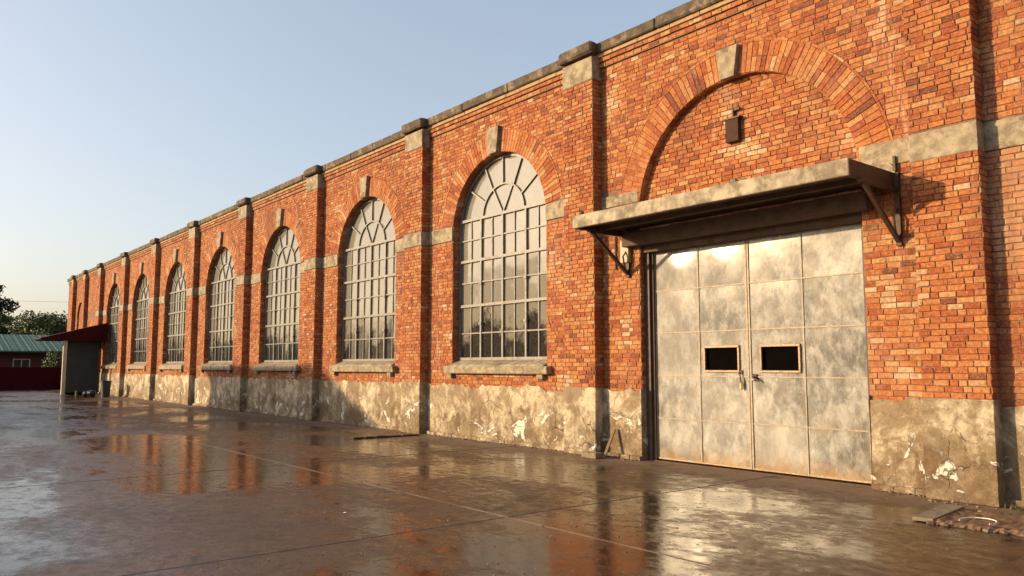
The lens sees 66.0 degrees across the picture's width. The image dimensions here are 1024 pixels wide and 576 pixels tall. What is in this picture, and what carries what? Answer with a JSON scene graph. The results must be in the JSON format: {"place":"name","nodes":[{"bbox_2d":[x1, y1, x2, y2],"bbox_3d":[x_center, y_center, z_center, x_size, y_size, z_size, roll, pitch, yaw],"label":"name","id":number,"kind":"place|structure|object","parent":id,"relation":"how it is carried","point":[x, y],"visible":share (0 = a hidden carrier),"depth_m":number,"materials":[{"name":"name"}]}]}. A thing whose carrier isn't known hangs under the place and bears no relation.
{"place":"outdoors","nodes":[
{"label":"outdoors","id":0,"kind":"place"},
{"bbox_2d":[0,334,62,366],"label":"green roofed house","id":1,"kind":"structure","parent":0,"point":[20,350],"depth_m":61.32,"materials":[{"name":"metal"}]},
{"bbox_2d":[12,359,29,366],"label":"window","id":2,"kind":"structure","parent":1,"relation":"in","point":[16,362],"depth_m":60.65,"materials":[{"name":"white paint"}]},
{"bbox_2d":[87,390,95,396],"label":"rubbish sack","id":3,"kind":"object","parent":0,"point":[91,393],"visible":0.96,"depth_m":40.22,"materials":[{"name":"black plastic"}]},
{"bbox_2d":[0,0,690,331],"label":"sky","id":4,"kind":"structure","parent":0,"point":[125,124],"materials":[{"name":"blue"}]},
{"bbox_2d":[0,389,1023,575],"bbox_3d":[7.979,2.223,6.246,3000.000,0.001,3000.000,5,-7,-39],"label":"ground","id":5,"kind":"structure","parent":0,"point":[55,528],"depth_m":8.80,"materials":[{"name":"concrete"}]},
{"bbox_2d":[0,285,19,334],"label":"broadleaf tree","id":6,"kind":"object","parent":5,"relation":"on","point":[4,306],"visible":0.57,"depth_m":77.37,"materials":[{"name":"green plant"}]},
{"bbox_2d":[0,314,22,334],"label":"broadleaf tree","id":7,"kind":"object","parent":5,"relation":"on","point":[3,319],"visible":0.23,"depth_m":87.14,"materials":[{"name":"green plant"}]},
{"bbox_2d":[0,367,61,389],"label":"yard wall","id":8,"kind":"structure","parent":5,"relation":"on","point":[30,378],"depth_m":52.27,"materials":[{"name":"red paint"}]},
{"bbox_2d":[2,310,67,334],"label":"broadleaf tree","id":9,"kind":"object","parent":5,"relation":"on","point":[44,324],"visible":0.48,"depth_m":84.74,"materials":[{"name":"green plant"}]},
{"bbox_2d":[40,349,61,366],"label":"shrub","id":10,"kind":"object","parent":5,"relation":"on","point":[50,359],"visible":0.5,"depth_m":57.08,"materials":[{"name":"green plant"}]},
{"bbox_2d":[34,323,107,394],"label":"lean to shed","id":11,"kind":"object","parent":5,"relation":"on","point":[80,362],"visible":0.97,"depth_m":44.29,"materials":[{"name":"grey concrete"}]},
{"bbox_2d":[99,381,111,396],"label":"dustbin","id":12,"kind":"object","parent":5,"relation":"on","point":[105,388],"visible":0.98,"depth_m":40.06,"materials":[{"name":"plastic"}]},
{"bbox_2d":[352,434,419,438],"bbox_3d":[-2.811,3.327,17.667,1.610,0.048,0.124,4,-7,-33],"label":"drain grating","id":13,"kind":"object","parent":5,"relation":"on","point":[366,437],"visible":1,"depth_m":17.61,"materials":[{"name":"metal"}]},
{"bbox_2d":[18,404,1019,575],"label":"grit","id":14,"kind":"object","parent":5,"relation":"on","point":[929,499],"visible":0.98,"depth_m":11.63,"materials":[{"name":"gravel"}]},
{"bbox_2d":[67,0,1023,507],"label":"brick warehouse","id":15,"kind":"structure","parent":5,"relation":"on","point":[831,288],"depth_m":13.19,"materials":[{"name":"brick"}]},
{"bbox_2d":[101,273,120,370],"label":"window","id":16,"kind":"structure","parent":15,"relation":"in","point":[115,302],"depth_m":44.45,"materials":[{"name":"metal"}]},
{"bbox_2d":[126,262,149,370],"bbox_3d":[-18.568,1.437,39.479,0.394,5.422,4.215,5,-7,-39],"label":"window","id":17,"kind":"structure","parent":15,"relation":"in","point":[142,304],"depth_m":39.85,"materials":[{"name":"metal"}]},
{"bbox_2d":[158,249,187,371],"bbox_3d":[-14.915,0.993,34.970,0.394,5.422,4.215,5,-7,-39],"label":"window","id":18,"kind":"structure","parent":15,"relation":"in","point":[178,286],"depth_m":35.24,"materials":[{"name":"metal"}]},
{"bbox_2d":[198,232,236,372],"bbox_3d":[-11.262,0.549,30.461,0.394,5.422,4.215,5,-7,-39],"label":"window","id":19,"kind":"structure","parent":15,"relation":"in","point":[220,346],"depth_m":30.67,"materials":[{"name":"metal"}]},
{"bbox_2d":[253,209,304,373],"bbox_3d":[-7.609,0.105,25.952,0.394,5.422,4.215,5,-7,-39],"label":"window","id":20,"kind":"structure","parent":15,"relation":"in","point":[282,301],"depth_m":26.09,"materials":[{"name":"metal"}]},
{"bbox_2d":[329,176,404,375],"bbox_3d":[-3.957,-0.339,21.443,0.394,5.422,4.215,5,-7,-39],"label":"window","id":21,"kind":"structure","parent":15,"relation":"in","point":[369,272],"depth_m":21.52,"materials":[{"name":"metal"}]},
{"bbox_2d":[441,125,561,379],"bbox_3d":[-0.304,-0.783,16.934,0.394,5.422,4.215,5,-7,-39],"label":"window","id":22,"kind":"structure","parent":15,"relation":"in","point":[503,268],"depth_m":16.95,"materials":[{"name":"metal"}]},
{"bbox_2d":[654,240,752,469],"bbox_3d":[3.051,1.063,12.810,0.115,3.525,1.859,5,-7,-39],"label":"door leaf","id":23,"kind":"structure","parent":15,"relation":"in","point":[704,415],"depth_m":12.75,"materials":[{"name":"metal"}]},
{"bbox_2d":[746,223,871,483],"bbox_3d":[4.225,0.919,11.347,0.134,3.525,1.879,5,-7,-39],"label":"door leaf","id":24,"kind":"structure","parent":15,"relation":"in","point":[810,416],"depth_m":11.31,"materials":[{"name":"metal"}]},
{"bbox_2d":[581,451,602,458],"bbox_3d":[1.400,2.914,13.754,0.195,0.105,0.367,5,-7,-39],"label":"concrete block","id":25,"kind":"object","parent":5,"relation":"on","point":[592,455],"depth_m":13.66,"materials":[{"name":"grey concrete"}]},
{"bbox_2d":[602,428,615,458],"bbox_3d":[1.690,2.706,13.700,0.270,0.513,0.058,3,-6,-29],"label":"plank","id":26,"kind":"object","parent":5,"relation":"on","point":[608,444],"visible":1,"depth_m":13.69,"materials":[{"name":"brown wood"}]},
{"bbox_2d":[314,419,1022,510],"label":"weeds","id":27,"kind":"object","parent":5,"relation":"on","point":[1014,507],"visible":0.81,"depth_m":8.85,"materials":[{"name":"green plant"}]},
{"bbox_2d":[912,504,1023,536],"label":"rubble patch","id":28,"kind":"object","parent":5,"relation":"on","point":[949,515],"visible":1,"depth_m":8.07,"materials":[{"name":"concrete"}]}
]}

